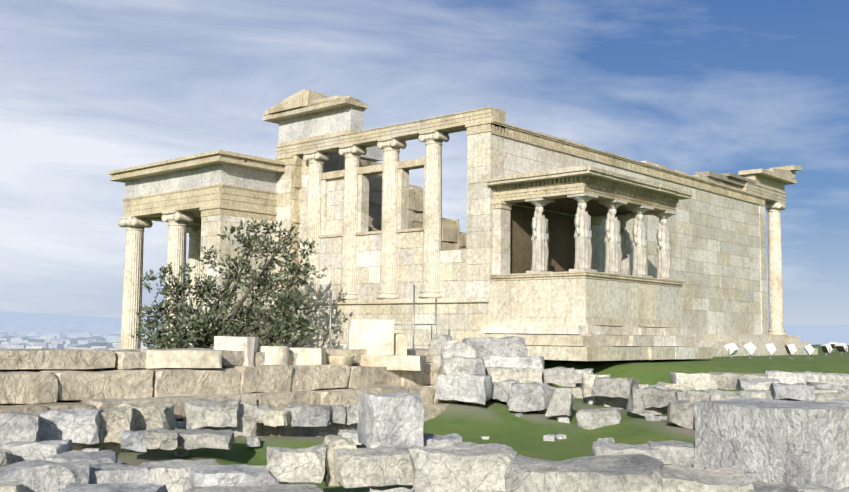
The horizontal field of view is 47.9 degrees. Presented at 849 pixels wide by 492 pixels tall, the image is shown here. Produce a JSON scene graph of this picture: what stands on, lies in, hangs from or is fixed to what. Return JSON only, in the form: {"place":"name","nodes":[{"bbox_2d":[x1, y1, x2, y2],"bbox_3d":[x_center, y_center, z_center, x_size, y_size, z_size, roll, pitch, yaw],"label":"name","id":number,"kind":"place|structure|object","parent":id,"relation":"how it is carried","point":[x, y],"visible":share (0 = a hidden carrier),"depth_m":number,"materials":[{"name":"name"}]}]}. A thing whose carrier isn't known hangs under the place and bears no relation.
{"place":"outdoors","nodes":[
{"label":"outdoors","id":0,"kind":"place"},
{"bbox_2d":[0,348,448,461],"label":"stone retaining wall","id":1,"kind":"structure","parent":0,"point":[32,381],"depth_m":14.37,"materials":[{"name":"beige stone"}]},
{"bbox_2d":[141,319,426,370],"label":"stone blocks","id":2,"kind":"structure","parent":1,"relation":"on","point":[382,343],"depth_m":16.58,"materials":[{"name":"beige stone"}]},
{"bbox_2d":[277,154,515,333],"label":"interior wall","id":3,"kind":"structure","parent":0,"point":[453,237],"depth_m":39.78,"materials":[{"name":"beige stone"}]},
{"bbox_2d":[0,311,848,491],"bbox_3d":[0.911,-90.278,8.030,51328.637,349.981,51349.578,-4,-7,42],"label":"ground","id":4,"kind":"structure","parent":0,"point":[501,424],"depth_m":16.79,"materials":[{"name":"green plant"}]},
{"bbox_2d":[0,320,162,369],"bbox_3d":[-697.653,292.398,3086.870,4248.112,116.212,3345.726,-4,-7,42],"label":"athens buildings","id":5,"kind":"structure","parent":4,"relation":"on","point":[49,334],"depth_m":2252.37,"materials":[{"name":"white"}]},
{"bbox_2d":[0,321,162,348],"bbox_3d":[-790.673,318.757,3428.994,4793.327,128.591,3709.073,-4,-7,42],"label":"athens trees","id":6,"kind":"object","parent":4,"relation":"on","point":[95,338],"visible":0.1,"depth_m":1890.27,"materials":[{"name":"plant"}]},
{"bbox_2d":[130,218,327,348],"bbox_3d":[-6.341,2.484,30.620,5.375,6.989,4.980,-4,-7,42],"label":"olive tree","id":7,"kind":"object","parent":4,"relation":"on","point":[276,324],"depth_m":30.85,"materials":[{"name":"green plant"}]},
{"bbox_2d":[198,215,275,345],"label":"porch walls","id":8,"kind":"structure","parent":4,"relation":"on","point":[212,227],"depth_m":35.53,"materials":[{"name":"stone"}]},
{"bbox_2d":[118,216,152,349],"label":"column","id":9,"kind":"structure","parent":8,"relation":"on","point":[135,226],"depth_m":39.11,"materials":[{"name":"stone"}]},
{"bbox_2d":[161,210,194,348],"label":"column","id":10,"kind":"structure","parent":8,"relation":"on","point":[177,221],"depth_m":37.17,"materials":[{"name":"stone"}]},
{"bbox_2d":[185,223,200,344],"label":"column","id":11,"kind":"structure","parent":8,"relation":"on","point":[194,230],"depth_m":41.44,"materials":[{"name":"stone"}]},
{"bbox_2d":[108,150,420,223],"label":"porch entablature","id":12,"kind":"structure","parent":8,"relation":"on","point":[221,199],"depth_m":36.43,"materials":[{"name":"stone"}]},
{"bbox_2d":[125,164,276,197],"bbox_3d":[-6.677,-2.112,41.140,6.698,0.758,9.892,-4,-7,42],"label":"frieze","id":13,"kind":"object","parent":12,"relation":"on","point":[224,174],"visible":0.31,"depth_m":36.68,"materials":[{"name":"stone"}]},
{"bbox_2d":[323,285,436,347],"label":"metal posts","id":14,"kind":"object","parent":4,"relation":"on","point":[413,324],"visible":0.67,"depth_m":28.69,"materials":[{"name":"silver metal"}]},
{"bbox_2d":[0,334,848,491],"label":"old temple boulders","id":15,"kind":"object","parent":4,"relation":"on","point":[402,448],"visible":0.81,"depth_m":11.04,"materials":[{"name":"grey stone"}]},
{"bbox_2d":[272,131,767,348],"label":"temple wall","id":16,"kind":"structure","parent":4,"relation":"on","point":[718,254],"depth_m":34.92,"materials":[{"name":"beige stone"}]},
{"bbox_2d":[301,151,329,300],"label":"column","id":17,"kind":"structure","parent":16,"relation":"on","point":[316,159],"depth_m":35.80,"materials":[{"name":"stone"}]},
{"bbox_2d":[278,108,382,161],"bbox_3d":[-2.466,-4.320,37.978,4.096,0.820,5.176,-4,-7,42],"label":"frieze","id":18,"kind":"object","parent":16,"relation":"on","point":[328,123],"visible":0.42,"depth_m":35.99,"materials":[{"name":"beige stone"}]},
{"bbox_2d":[337,144,366,299],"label":"column","id":19,"kind":"structure","parent":16,"relation":"on","point":[352,153],"depth_m":34.44,"materials":[{"name":"stone"}]},
{"bbox_2d":[376,137,406,298],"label":"column","id":20,"kind":"structure","parent":16,"relation":"on","point":[391,146],"depth_m":33.12,"materials":[{"name":"stone"}]},
{"bbox_2d":[418,130,449,297],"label":"column","id":21,"kind":"structure","parent":16,"relation":"on","point":[433,140],"depth_m":31.82,"materials":[{"name":"stone"}]},
{"bbox_2d":[263,89,801,237],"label":"erechtheion mouldings","id":22,"kind":"object","parent":16,"relation":"attached to","point":[762,186],"visible":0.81,"depth_m":35.54,"materials":[{"name":"beige stone"}]},
{"bbox_2d":[474,324,712,360],"bbox_3d":[5.490,3.046,30.339,4.268,1.000,7.780,-4,-7,42],"label":"stepped base","id":23,"kind":"object","parent":4,"relation":"on","point":[581,343],"visible":0.85,"depth_m":28.07,"materials":[{"name":"stone"}]},
{"bbox_2d":[490,208,683,327],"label":"porch base wall","id":24,"kind":"structure","parent":23,"relation":"on","point":[584,301],"depth_m":29.18,"materials":[{"name":"stone"}]},
{"bbox_2d":[567,193,597,271],"bbox_3d":[4.698,-0.367,28.343,0.660,2.310,0.760,-4,-7,42],"label":"caryatid","id":25,"kind":"object","parent":24,"relation":"on","point":[583,244],"visible":1,"depth_m":28.14,"materials":[{"name":"stone"}]},
{"bbox_2d":[486,165,692,286],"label":"porch entablature","id":26,"kind":"structure","parent":24,"relation":"on","point":[558,185],"depth_m":30.13,"materials":[{"name":"stone"}]},
{"bbox_2d":[525,197,554,272],"bbox_3d":[3.546,-0.288,29.376,0.660,2.310,0.760,-4,-7,42],"label":"caryatid","id":27,"kind":"object","parent":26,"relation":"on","point":[540,249],"visible":1,"depth_m":29.17,"materials":[{"name":"stone"}]},
{"bbox_2d":[598,199,626,274],"bbox_3d":[5.835,-0.235,29.599,0.660,2.310,0.760,-4,-7,42],"label":"caryatid","id":28,"kind":"object","parent":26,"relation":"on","point":[612,241],"visible":1,"depth_m":29.39,"materials":[{"name":"stone"}]},
{"bbox_2d":[615,214,634,274],"bbox_3d":[6.870,0.096,33.051,0.660,2.310,0.760,-4,-7,42],"label":"caryatid","id":29,"kind":"object","parent":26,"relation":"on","point":[623,219],"visible":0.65,"depth_m":32.86,"materials":[{"name":"stone"}]},
{"bbox_2d":[625,205,653,277],"bbox_3d":[6.952,-0.106,30.834,0.660,2.310,0.760,-4,-7,42],"label":"caryatid","id":30,"kind":"object","parent":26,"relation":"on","point":[640,253],"visible":1,"depth_m":30.62,"materials":[{"name":"stone"}]},
{"bbox_2d":[650,211,676,279],"bbox_3d":[8.022,0.017,32.017,0.660,2.310,0.760,-4,-7,42],"label":"caryatid","id":31,"kind":"object","parent":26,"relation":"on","point":[663,247],"visible":1,"depth_m":31.80,"materials":[{"name":"stone"}]},
{"bbox_2d":[639,333,817,356],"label":"stepped base","id":32,"kind":"object","parent":4,"relation":"on","point":[717,342],"visible":0.27,"depth_m":42.56,"materials":[{"name":"beige stone"}]},
{"bbox_2d":[765,201,786,334],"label":"column","id":33,"kind":"structure","parent":32,"relation":"on","point":[775,288],"depth_m":47.34,"materials":[{"name":"stone"}]},
{"bbox_2d":[694,398,848,489],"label":"stone block","id":34,"kind":"object","parent":4,"relation":"on","point":[785,442],"depth_m":9.40,"materials":[{"name":"grey stone"}]},
{"bbox_2d":[724,341,848,354],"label":"floodlight housing","id":35,"kind":"object","parent":4,"relation":"on","point":[733,347],"visible":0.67,"depth_m":36.52,"materials":[{"name":"white metal"}]},
{"bbox_2d":[746,344,845,353],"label":"floodlights","id":36,"kind":"object","parent":35,"relation":"in","point":[833,346],"visible":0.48,"depth_m":42.91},
{"bbox_2d":[728,347,846,358],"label":"floodlight stands","id":37,"kind":"object","parent":4,"relation":"on","point":[789,354],"visible":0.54,"depth_m":37.03,"materials":[{"name":"black metal"}]},
{"bbox_2d":[0,0,848,324],"label":"sky","id":38,"kind":"structure","parent":0,"point":[90,89],"materials":[{"name":"blue"}]}
]}

